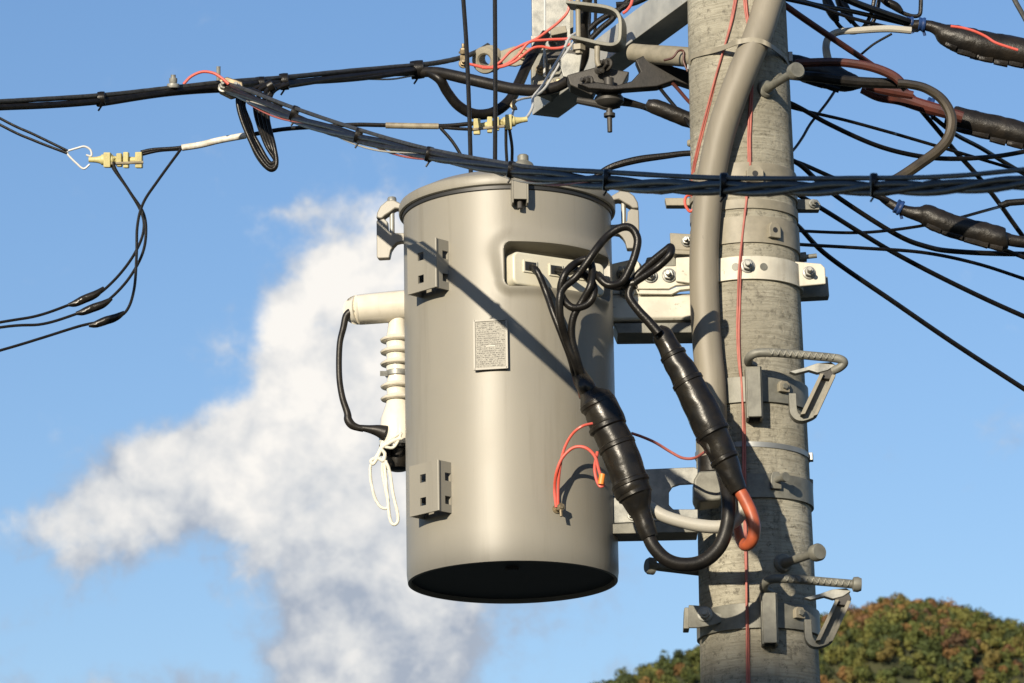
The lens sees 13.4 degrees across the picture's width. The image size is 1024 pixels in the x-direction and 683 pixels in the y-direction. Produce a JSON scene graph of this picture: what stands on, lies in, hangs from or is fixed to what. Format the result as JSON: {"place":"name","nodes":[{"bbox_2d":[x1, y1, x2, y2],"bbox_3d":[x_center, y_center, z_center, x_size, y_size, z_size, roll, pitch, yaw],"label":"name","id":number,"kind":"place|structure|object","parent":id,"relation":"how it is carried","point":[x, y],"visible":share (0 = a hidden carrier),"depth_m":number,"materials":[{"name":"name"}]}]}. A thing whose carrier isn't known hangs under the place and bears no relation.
{"place":"outdoors","nodes":[
{"label":"outdoors","id":0,"kind":"place"},
{"bbox_2d":[0,0,1023,682],"label":"sky","id":1,"kind":"structure","parent":0,"point":[186,496],"materials":[{"name":"blue"}]},
{"bbox_2d":[650,623,1023,682],"bbox_3d":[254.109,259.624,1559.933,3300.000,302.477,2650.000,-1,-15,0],"label":"hill","id":2,"kind":"structure","parent":0,"point":[875,666],"depth_m":1442.82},
{"bbox_2d":[589,592,1023,682],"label":"woodland","id":3,"kind":"object","parent":2,"relation":"on","point":[921,619],"visible":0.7,"depth_m":1459.21,"materials":[{"name":"green plant"}]},
{"bbox_2d":[1012,0,1023,20],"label":"support wire","id":4,"kind":"object","parent":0,"point":[1018,7],"visible":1,"depth_m":11.40,"materials":[{"name":"metal"}]},
{"label":"ground","id":5,"kind":"structure","parent":0,"visible":0},
{"bbox_2d":[644,0,825,682],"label":"utility pole","id":6,"kind":"object","parent":5,"relation":"on","point":[771,315],"visible":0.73,"depth_m":10.04,"materials":[{"name":"concrete"}]},
{"bbox_2d":[531,0,687,117],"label":"cross arm","id":7,"kind":"object","parent":6,"relation":"attached to","point":[653,22],"visible":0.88,"depth_m":10.73},
{"bbox_2d":[459,43,528,73],"bbox_3d":[-0.056,-0.732,11.246,0.323,0.138,0.130,14,-21,-43],"label":"spool insulator","id":8,"kind":"object","parent":7,"relation":"attached to","point":[478,58],"visible":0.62,"depth_m":11.26,"materials":[{"name":"grey ceramic"}]},
{"bbox_2d":[0,43,489,110],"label":"aerial cable","id":9,"kind":"object","parent":8,"relation":"attached to","point":[411,69],"visible":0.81,"depth_m":10.23,"materials":[{"name":"rubber"}]},
{"bbox_2d":[167,75,179,87],"bbox_3d":[-0.790,-0.605,10.125,0.030,0.034,0.029,-1,-15,0],"label":"line stud","id":10,"kind":"object","parent":9,"relation":"on","point":[172,83],"visible":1,"depth_m":10.11,"materials":[{"name":"metal"}]},
{"bbox_2d":[216,66,242,99],"bbox_3d":[-0.665,-0.615,10.240,0.066,0.076,0.061,-1,-15,0],"label":"messenger clamp","id":11,"kind":"object","parent":9,"relation":"attached to","point":[221,87],"visible":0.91,"depth_m":10.24,"materials":[{"name":"grey metal"}]},
{"bbox_2d":[182,70,228,84],"bbox_3d":[-0.719,-0.619,10.201,0.111,0.038,0.007,-1,-15,0],"label":"red jumper","id":12,"kind":"object","parent":11,"relation":"attached to","point":[209,72],"visible":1,"depth_m":10.20,"materials":[{"name":"plastic"}]},
{"bbox_2d":[236,80,288,171],"bbox_3d":[-0.588,-0.518,10.225,0.126,0.252,0.190,-1,-15,0],"label":"cable coil","id":13,"kind":"object","parent":9,"relation":"hanging from","point":[270,88],"visible":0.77,"depth_m":10.22,"materials":[{"name":"black rubber"}]},
{"bbox_2d":[425,30,549,119],"bbox_3d":[-0.057,-0.687,11.058,0.352,0.266,0.048,6,-16,-23],"label":"loop cable","id":14,"kind":"object","parent":9,"relation":"hanging from","point":[455,102],"visible":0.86,"depth_m":11.01,"materials":[{"name":"black rubber"}]},
{"bbox_2d":[224,82,1023,201],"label":"cable bundle","id":15,"kind":"object","parent":9,"relation":"attached to","point":[723,184],"visible":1,"depth_m":7.55,"materials":[{"name":"rubber"}]},
{"bbox_2d":[470,37,571,66],"bbox_3d":[0.030,-0.737,11.068,0.289,0.084,0.007,-1,-15,0],"label":"red wire","id":16,"kind":"object","parent":8,"relation":"attached to","point":[528,43],"visible":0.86,"depth_m":11.07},
{"bbox_2d":[482,43,569,68],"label":"red wire","id":17,"kind":"object","parent":16,"relation":"attached to","point":[528,51],"visible":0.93,"depth_m":11.07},
{"bbox_2d":[474,7,569,68],"bbox_3d":[0.029,-0.794,11.083,0.254,0.208,0.007,-1,-15,0],"label":"red wire","id":18,"kind":"object","parent":8,"relation":"attached to","point":[537,37],"visible":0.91,"depth_m":11.07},
{"bbox_2d":[420,0,591,95],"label":"loop cable","id":19,"kind":"object","parent":7,"relation":"attached to","point":[503,86],"visible":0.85,"depth_m":10.88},
{"bbox_2d":[510,32,575,117],"bbox_3d":[0.071,-0.652,10.637,0.054,0.368,0.441,-7,-16,21],"label":"aluminium tie","id":20,"kind":"object","parent":7,"relation":"hanging from","point":[514,101],"visible":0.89,"depth_m":10.65,"materials":[{"name":"silver metal"}]},
{"bbox_2d":[473,114,527,134],"bbox_3d":[-0.028,-0.519,10.388,0.132,0.053,0.040,-1,-15,0],"label":"wedge clamp","id":21,"kind":"object","parent":20,"relation":"hanging from","point":[508,121],"visible":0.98,"depth_m":10.37,"materials":[{"name":"yellow plastic"}]},
{"bbox_2d":[140,121,472,155],"bbox_3d":[-0.494,-0.484,10.381,0.809,0.078,0.015,-1,-15,0],"label":"service wire","id":22,"kind":"object","parent":21,"relation":"attached to","point":[241,136],"visible":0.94,"depth_m":10.38,"materials":[{"name":"white rubber"}]},
{"bbox_2d":[0,148,181,351],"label":"drop wire","id":23,"kind":"object","parent":22,"relation":"hanging from","point":[106,320],"visible":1,"depth_m":10.23,"materials":[{"name":"black rubber"}]},
{"bbox_2d":[88,152,142,167],"bbox_3d":[-0.945,-0.432,10.369,0.132,0.045,0.040,-1,-15,0],"label":"wedge clamp","id":24,"kind":"object","parent":22,"relation":"hanging from","point":[107,159],"visible":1,"depth_m":10.35,"materials":[{"name":"yellow plastic"}]},
{"bbox_2d":[0,117,92,169],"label":"wire bail","id":25,"kind":"object","parent":24,"relation":"hanging from","point":[65,151],"visible":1,"depth_m":10.38,"materials":[{"name":"silver metal"}]},
{"bbox_2d":[0,165,144,323],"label":"drop wire","id":26,"kind":"object","parent":24,"relation":"hanging from","point":[86,298],"visible":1,"depth_m":10.28,"materials":[{"name":"black rubber"}]},
{"bbox_2d":[0,161,146,328],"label":"drop wire","id":27,"kind":"object","parent":24,"relation":"hanging from","point":[94,307],"visible":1,"depth_m":10.25,"materials":[{"name":"black rubber"}]},
{"bbox_2d":[439,127,461,153],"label":"branch wire","id":28,"kind":"object","parent":22,"relation":"attached to","point":[446,134],"visible":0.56,"depth_m":10.38,"materials":[{"name":"black rubber"}]},
{"bbox_2d":[504,128,507,160],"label":"hanging wire","id":29,"kind":"object","parent":21,"relation":"hanging from","point":[506,142],"visible":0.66,"depth_m":10.38,"materials":[{"name":"black rubber"}]},
{"bbox_2d":[508,130,513,160],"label":"hanging wire","id":30,"kind":"object","parent":21,"relation":"hanging from","point":[511,146],"visible":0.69,"depth_m":10.38,"materials":[{"name":"black rubber"}]},
{"bbox_2d":[576,77,623,132],"bbox_3d":[0.219,-0.580,10.624,0.113,0.138,0.072,5,-16,-20],"label":"hanging clamp","id":31,"kind":"object","parent":7,"relation":"hanging from","point":[609,103],"visible":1,"depth_m":10.62,"materials":[{"name":"metal"}]},
{"bbox_2d":[589,0,629,39],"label":"black jumper","id":32,"kind":"object","parent":7,"relation":"attached to","point":[601,28],"visible":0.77,"depth_m":10.99,"materials":[{"name":"rubber"}]},
{"bbox_2d":[589,0,630,32],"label":"black jumper","id":33,"kind":"object","parent":7,"relation":"attached to","point":[597,22],"visible":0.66,"depth_m":11.00,"materials":[{"name":"rubber"}]},
{"bbox_2d":[596,93,645,104],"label":"black wire","id":34,"kind":"object","parent":7,"relation":"attached to","point":[629,101],"visible":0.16,"depth_m":10.73,"materials":[{"name":"rubber"}]},
{"bbox_2d":[645,99,689,127],"bbox_3d":[0.421,-0.545,10.539,0.196,0.092,0.041,-1,-15,0],"label":"taped splice","id":35,"kind":"object","parent":34,"relation":"attached to","point":[667,111],"visible":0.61,"depth_m":10.53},
{"bbox_2d":[659,87,689,126],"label":"black wire","id":36,"kind":"object","parent":35,"relation":"attached to","point":[669,100],"visible":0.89,"depth_m":10.57,"materials":[{"name":"rubber"}]},
{"bbox_2d":[616,0,646,6],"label":"black jumper","id":37,"kind":"object","parent":7,"relation":"attached to","point":[636,2],"visible":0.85,"depth_m":11.01,"materials":[{"name":"rubber"}]},
{"bbox_2d":[578,56,688,93],"bbox_3d":[0.300,-0.654,10.607,0.281,0.094,0.035,-1,-15,0],"label":"brace bracket","id":38,"kind":"object","parent":7,"relation":"attached to","point":[651,77],"visible":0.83,"depth_m":10.59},
{"bbox_2d":[621,103,647,111],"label":"black wire","id":39,"kind":"object","parent":7,"relation":"attached to","point":[640,106],"visible":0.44,"depth_m":10.71,"materials":[{"name":"rubber"}]},
{"bbox_2d":[594,150,689,174],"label":"black wire","id":40,"kind":"object","parent":6,"relation":"attached to","point":[636,160],"visible":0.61,"depth_m":10.44,"materials":[{"name":"rubber"}]},
{"bbox_2d":[612,233,691,343],"bbox_3d":[0.341,-0.129,10.182,0.283,0.243,0.138,-1,-15,0],"label":"hanger","id":41,"kind":"object","parent":6,"relation":"attached to","point":[658,300],"visible":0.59,"depth_m":10.14,"materials":[{"name":"white paint"}]},
{"bbox_2d":[343,154,638,603],"bbox_3d":[-0.019,0.088,10.030,0.552,0.964,0.573,7,-17,-28],"label":"transformer","id":42,"kind":"object","parent":41,"relation":"attached to","point":[484,415],"visible":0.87,"depth_m":9.83,"materials":[{"name":"grey paint"}]},
{"bbox_2d":[336,309,387,439],"bbox_3d":[-0.350,0.073,10.128,0.121,0.326,0.037,-1,-15,0],"label":"bushing lead","id":43,"kind":"object","parent":42,"relation":"on","point":[378,431],"visible":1,"depth_m":10.11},
{"bbox_2d":[369,432,401,525],"bbox_3d":[-0.291,0.317,10.021,0.079,0.225,0.017,-1,-15,0],"label":"nylon rope","id":44,"kind":"object","parent":42,"relation":"attached to","point":[385,466],"visible":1,"depth_m":10.02,"materials":[{"name":"beige"}]},
{"bbox_2d":[461,0,472,172],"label":"vertical wire","id":45,"kind":"object","parent":42,"relation":"attached to","point":[467,72],"visible":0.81,"depth_m":10.33,"materials":[{"name":"black rubber"}]},
{"bbox_2d":[493,0,497,159],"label":"vertical wire","id":46,"kind":"object","parent":42,"relation":"attached to","point":[495,88],"visible":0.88,"depth_m":10.33,"materials":[{"name":"black rubber"}]},
{"bbox_2d":[529,264,574,375],"bbox_3d":[0.094,-0.051,9.790,0.108,0.265,0.046,-1,-15,0],"label":"terminal lead","id":47,"kind":"object","parent":42,"relation":"attached to","point":[535,269],"visible":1,"depth_m":9.79,"materials":[{"name":"black rubber"}]},
{"bbox_2d":[557,422,592,504],"bbox_3d":[0.139,0.271,9.688,0.099,0.185,0.028,-8,-16,24],"label":"earth wire","id":48,"kind":"object","parent":42,"relation":"attached to","point":[565,446],"visible":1,"depth_m":9.69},
{"bbox_2d":[554,256,597,373],"bbox_3d":[0.146,-0.048,9.781,0.098,0.281,0.120,-1,-15,0],"label":"terminal lead","id":49,"kind":"object","parent":42,"relation":"attached to","point":[587,298],"visible":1,"depth_m":9.75,"materials":[{"name":"black rubber"}]},
{"bbox_2d":[572,368,657,540],"bbox_3d":[0.229,0.246,9.706,0.184,0.408,0.088,-1,-15,0],"label":"cable joint","id":50,"kind":"object","parent":49,"relation":"hanging from","point":[609,431],"visible":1,"depth_m":9.67,"materials":[{"name":"rubber"}]},
{"bbox_2d":[631,432,704,459],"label":"red wire","id":51,"kind":"object","parent":50,"relation":"attached to","point":[667,449],"visible":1,"depth_m":9.74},
{"bbox_2d":[643,471,735,571],"bbox_3d":[0.391,0.371,9.731,0.215,0.321,0.150,-1,-15,0],"label":"power cable","id":52,"kind":"object","parent":50,"relation":"attached to","point":[708,557],"visible":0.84,"depth_m":9.64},
{"bbox_2d":[653,325,746,493],"bbox_3d":[0.419,0.153,9.730,0.202,0.394,0.082,-1,-15,0],"label":"cable joint","id":53,"kind":"object","parent":52,"relation":"attached to","point":[708,423],"visible":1,"depth_m":9.70,"materials":[{"name":"rubber"}]},
{"bbox_2d":[733,488,760,550],"bbox_3d":[0.499,0.376,9.736,0.057,0.209,0.176,5,-16,-20],"label":"orange cable","id":54,"kind":"object","parent":53,"relation":"attached to","point":[746,502],"visible":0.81,"depth_m":9.66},
{"bbox_2d":[650,496,745,533],"bbox_3d":[0.406,0.324,9.714,0.248,0.217,0.124,6,-17,-25],"label":"pale cable","id":55,"kind":"object","parent":50,"relation":"attached to","point":[659,513],"visible":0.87,"depth_m":9.68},
{"bbox_2d":[553,445,604,507],"bbox_3d":[0.147,0.298,9.679,0.130,0.133,0.029,-7,-16,22],"label":"earth wire","id":56,"kind":"object","parent":42,"relation":"attached to","point":[596,462],"visible":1,"depth_m":9.68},
{"bbox_2d":[598,473,604,484],"bbox_3d":[0.199,0.306,9.644,0.017,0.026,0.013,-1,-15,0],"label":"cable tag","id":57,"kind":"object","parent":56,"relation":"attached to","point":[601,479],"visible":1,"depth_m":9.64,"materials":[{"name":"orange"}]},
{"bbox_2d":[556,223,641,375],"bbox_3d":[0.176,-0.091,9.768,0.150,0.350,0.196,12,-20,-40],"label":"terminal lead","id":58,"kind":"object","parent":42,"relation":"attached to","point":[601,242],"visible":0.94,"depth_m":9.75,"materials":[{"name":"black rubber"}]},
{"bbox_2d":[622,277,637,289],"bbox_3d":[0.265,-0.129,9.781,0.035,0.032,0.030,-7,-16,21],"label":"tape wrap","id":59,"kind":"object","parent":58,"relation":"attached to","point":[630,281],"visible":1,"depth_m":9.77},
{"bbox_2d":[598,243,674,336],"bbox_3d":[0.276,-0.113,9.780,0.189,0.217,0.042,-4,-15,13],"label":"terminal lead","id":60,"kind":"object","parent":58,"relation":"attached to","point":[659,260],"visible":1,"depth_m":9.77,"materials":[{"name":"black rubber"}]},
{"bbox_2d":[626,43,688,66],"bbox_3d":[0.371,-0.696,10.569,0.051,0.121,0.247,11,-19,-37],"label":"brace tube","id":61,"kind":"object","parent":6,"relation":"attached to","point":[656,54],"visible":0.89,"depth_m":10.56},
{"bbox_2d":[664,49,687,71],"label":"red wire","id":62,"kind":"object","parent":61,"relation":"attached to","point":[675,54],"visible":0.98,"depth_m":10.46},
{"bbox_2d":[613,467,720,541],"bbox_3d":[0.347,0.368,9.898,0.263,0.157,0.105,-1,-15,0],"label":"hanger","id":63,"kind":"object","parent":6,"relation":"attached to","point":[706,494],"visible":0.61,"depth_m":9.87,"materials":[{"name":"metal"}]},
{"bbox_2d":[671,82,688,103],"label":"brown wire","id":64,"kind":"object","parent":6,"relation":"attached to","point":[680,92],"visible":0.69,"depth_m":10.55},
{"bbox_2d":[691,0,736,196],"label":"red wire pair","id":65,"kind":"object","parent":6,"relation":"attached to","point":[710,99],"visible":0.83,"depth_m":10.23},
{"bbox_2d":[689,0,784,472],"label":"riser conduit","id":66,"kind":"object","parent":6,"relation":"attached to","point":[738,83],"visible":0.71,"depth_m":10.10,"materials":[{"name":"grey plastic"}]},
{"bbox_2d":[683,195,692,212],"bbox_3d":[0.413,-0.324,10.169,0.024,0.049,0.007,-1,-15,0],"label":"red wire end","id":67,"kind":"object","parent":66,"relation":"attached to","point":[686,206],"visible":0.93,"depth_m":10.17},
{"bbox_2d":[687,37,792,73],"bbox_3d":[0.543,-0.670,10.322,0.250,0.043,0.307,-1,-15,0],"label":"steel strap","id":68,"kind":"object","parent":6,"relation":"attached to","point":[789,61],"visible":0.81,"depth_m":10.23,"materials":[{"name":"silver metal"}]},
{"bbox_2d":[665,198,820,226],"bbox_3d":[0.555,-0.307,10.283,0.300,0.073,0.284,11,-19,-38],"label":"pole band","id":69,"kind":"object","parent":6,"relation":"attached to","point":[808,205],"visible":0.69,"depth_m":10.18,"materials":[{"name":"grey metal"}]},
{"bbox_2d":[689,162,797,208],"bbox_3d":[0.547,-0.356,10.264,0.256,0.067,0.267,-1,-15,0],"label":"pole band","id":70,"kind":"object","parent":6,"relation":"attached to","point":[752,169],"visible":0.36,"depth_m":10.16,"materials":[{"name":"grey"}]},
{"bbox_2d":[690,216,799,257],"bbox_3d":[0.549,-0.229,10.236,0.259,0.064,0.259,-1,-15,0],"label":"pole band","id":71,"kind":"object","parent":6,"relation":"attached to","point":[769,230],"visible":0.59,"depth_m":10.12,"materials":[{"name":"grey"}]},
{"bbox_2d":[736,0,753,682],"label":"red wire pair","id":72,"kind":"object","parent":6,"relation":"attached to","point":[749,132],"visible":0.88,"depth_m":10.03},
{"bbox_2d":[695,441,812,462],"bbox_3d":[0.563,0.271,10.102,0.274,0.027,0.267,-1,-15,0],"label":"steel strap","id":73,"kind":"object","parent":6,"relation":"attached to","point":[778,446],"visible":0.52,"depth_m":9.98,"materials":[{"name":"silver metal"}]},
{"bbox_2d":[695,472,813,511],"bbox_3d":[0.561,0.356,10.079,0.276,0.074,0.276,-8,-16,23],"label":"pole band","id":74,"kind":"object","parent":6,"relation":"attached to","point":[785,485],"visible":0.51,"depth_m":9.95,"materials":[{"name":"grey metal"}]},
{"bbox_2d":[683,574,861,648],"bbox_3d":[0.592,0.649,9.951,0.397,0.164,0.379,-1,-15,0],"label":"pole step","id":75,"kind":"object","parent":6,"relation":"attached to","point":[769,615],"visible":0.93,"depth_m":9.83,"materials":[{"name":"grey metal"}]},
{"bbox_2d":[718,252,828,301],"bbox_3d":[0.571,-0.164,10.200,0.318,0.118,0.277,-9,-17,28],"label":"pole band","id":76,"kind":"object","parent":6,"relation":"attached to","point":[809,281],"visible":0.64,"depth_m":10.11,"materials":[{"name":"white paint"}]},
{"bbox_2d":[725,348,847,423],"bbox_3d":[0.579,0.134,10.069,0.272,0.167,0.413,4,-16,-18],"label":"pole step","id":77,"kind":"object","parent":6,"relation":"attached to","point":[759,389],"visible":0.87,"depth_m":9.95,"materials":[{"name":"grey metal"}]},
{"bbox_2d":[793,92,835,151],"bbox_3d":[0.717,-0.516,10.562,0.020,0.287,0.312,-11,-18,34],"label":"grey wire","id":78,"kind":"object","parent":6,"relation":"attached to","point":[813,120],"visible":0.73,"depth_m":10.59,"materials":[{"name":"metal"}]},
{"bbox_2d":[792,54,860,92],"bbox_3d":[0.741,-0.659,10.650,0.235,0.114,0.067,-1,-15,0],"label":"taped splice","id":79,"kind":"object","parent":78,"relation":"attached to","point":[834,70],"visible":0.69,"depth_m":10.62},
{"bbox_2d":[790,71,899,88],"bbox_3d":[0.807,-0.644,10.580,0.281,0.068,0.062,-4,-15,10],"label":"black loop","id":80,"kind":"object","parent":79,"relation":"attached to","point":[843,80],"visible":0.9,"depth_m":10.56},
{"bbox_2d":[795,58,906,90],"bbox_3d":[0.826,-0.647,10.543,0.275,0.088,0.023,-1,-15,0],"label":"brown sleeve","id":81,"kind":"object","parent":80,"relation":"attached to","point":[890,74],"visible":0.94,"depth_m":10.54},
{"bbox_2d":[887,79,956,180],"bbox_3d":[0.986,-0.503,10.483,0.180,0.275,0.026,-1,-15,0],"label":"black loop","id":82,"kind":"object","parent":81,"relation":"attached to","point":[939,148],"visible":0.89,"depth_m":10.48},
{"bbox_2d":[866,88,913,98],"bbox_3d":[0.932,-0.617,10.721,0.119,0.042,0.027,-1,-15,0],"label":"brown sleeve","id":83,"kind":"object","parent":79,"relation":"attached to","point":[906,93],"visible":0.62,"depth_m":10.71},
{"bbox_2d":[786,2,914,95],"bbox_3d":[0.814,-0.734,10.722,0.645,0.206,0.028,13,-21,-42],"label":"brown wire","id":84,"kind":"object","parent":6,"relation":"attached to","point":[793,11],"visible":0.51,"depth_m":10.69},
{"bbox_2d":[927,97,1023,149],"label":"taped splice","id":85,"kind":"object","parent":84,"relation":"attached to","point":[998,129],"visible":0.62,"depth_m":10.83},
{"bbox_2d":[860,88,963,122],"bbox_3d":[0.995,-0.592,10.797,0.257,0.105,0.033,-1,-15,0],"label":"brown sleeve","id":86,"kind":"object","parent":85,"relation":"attached to","point":[915,103],"visible":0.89,"depth_m":10.78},
{"bbox_2d":[920,112,1023,235],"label":"black wire","id":87,"kind":"object","parent":86,"relation":"attached to","point":[940,133],"visible":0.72,"depth_m":10.96,"materials":[{"name":"rubber"}]},
{"bbox_2d":[932,116,1023,174],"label":"black wire","id":88,"kind":"object","parent":85,"relation":"attached to","point":[966,140],"visible":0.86,"depth_m":10.96,"materials":[{"name":"rubber"}]},
{"bbox_2d":[786,0,918,31],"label":"black wire","id":89,"kind":"object","parent":6,"relation":"attached to","point":[838,13],"visible":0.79,"depth_m":10.70,"materials":[{"name":"rubber"}]},
{"bbox_2d":[822,25,911,57],"bbox_3d":[0.879,-0.726,10.751,0.223,0.119,0.023,-1,-15,0],"label":"white cable","id":90,"kind":"object","parent":89,"relation":"attached to","point":[863,30],"visible":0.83,"depth_m":10.76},
{"bbox_2d":[861,33,891,54],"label":"black wire","id":91,"kind":"object","parent":89,"relation":"attached to","point":[876,42],"visible":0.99,"depth_m":10.86,"materials":[{"name":"rubber"}]},
{"bbox_2d":[905,16,1023,68],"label":"taped splice","id":92,"kind":"object","parent":89,"relation":"attached to","point":[971,45],"visible":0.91,"depth_m":10.93,"materials":[{"name":"rubber"}]},
{"bbox_2d":[842,0,910,24],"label":"black wire","id":93,"kind":"object","parent":92,"relation":"attached to","point":[881,12],"visible":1,"depth_m":10.87,"materials":[{"name":"rubber"}]},
{"bbox_2d":[822,0,875,34],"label":"looped lead","id":94,"kind":"object","parent":93,"relation":"attached to","point":[834,18],"visible":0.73,"depth_m":10.87,"materials":[{"name":"black rubber"}]},
{"bbox_2d":[881,0,922,17],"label":"looped lead","id":95,"kind":"object","parent":93,"relation":"attached to","point":[895,6],"visible":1,"depth_m":10.98,"materials":[{"name":"black rubber"}]},
{"bbox_2d":[950,25,1017,50],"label":"red wire","id":96,"kind":"object","parent":92,"relation":"attached to","point":[985,36],"visible":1,"depth_m":10.77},
{"bbox_2d":[800,0,904,25],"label":"black wire","id":97,"kind":"object","parent":6,"relation":"attached to","point":[855,12],"visible":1,"depth_m":10.83,"materials":[{"name":"rubber"}]},
{"bbox_2d":[835,0,880,26],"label":"looped lead","id":98,"kind":"object","parent":97,"relation":"attached to","point":[840,3],"visible":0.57,"depth_m":10.91,"materials":[{"name":"black rubber"}]},
{"bbox_2d":[799,205,999,233],"bbox_3d":[0.941,-0.310,10.709,0.917,0.250,0.046,13,-21,-42],"label":"black wire","id":99,"kind":"object","parent":6,"relation":"attached to","point":[889,230],"visible":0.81,"depth_m":10.65,"materials":[{"name":"rubber"}]},
{"bbox_2d":[999,198,1023,208],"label":"wire sleeve","id":100,"kind":"object","parent":99,"relation":"attached to","point":[1008,203],"visible":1,"depth_m":10.95,"materials":[{"name":"black rubber"}]},
{"bbox_2d":[791,101,1023,160],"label":"black wire","id":101,"kind":"object","parent":6,"relation":"attached to","point":[890,149],"visible":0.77,"depth_m":10.73,"materials":[{"name":"rubber"}]},
{"bbox_2d":[791,106,1023,173],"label":"black wire","id":102,"kind":"object","parent":6,"relation":"attached to","point":[902,136],"visible":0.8,"depth_m":10.81,"materials":[{"name":"rubber"}]},
{"bbox_2d":[794,159,1023,256],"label":"black wire","id":103,"kind":"object","parent":6,"relation":"attached to","point":[805,169],"visible":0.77,"depth_m":10.73,"materials":[{"name":"rubber"}]},
{"bbox_2d":[797,223,1023,391],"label":"black wire","id":104,"kind":"object","parent":6,"relation":"attached to","point":[891,300],"visible":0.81,"depth_m":10.68,"materials":[{"name":"rubber"}]},
{"bbox_2d":[798,196,1023,318],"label":"black wire","id":105,"kind":"object","parent":6,"relation":"attached to","point":[920,266],"visible":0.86,"depth_m":10.72,"materials":[{"name":"rubber"}]},
{"bbox_2d":[798,160,1023,259],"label":"black wire","id":106,"kind":"object","parent":6,"relation":"attached to","point":[885,200],"visible":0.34,"depth_m":10.72,"materials":[{"name":"rubber"}]},
{"bbox_2d":[881,196,1023,251],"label":"taped splice","id":107,"kind":"object","parent":106,"relation":"attached to","point":[986,235],"visible":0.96,"depth_m":10.71,"materials":[{"name":"rubber"}]},
{"bbox_2d":[800,243,1023,279],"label":"black wire","id":108,"kind":"object","parent":6,"relation":"attached to","point":[913,251],"visible":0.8,"depth_m":10.67,"materials":[{"name":"rubber"}]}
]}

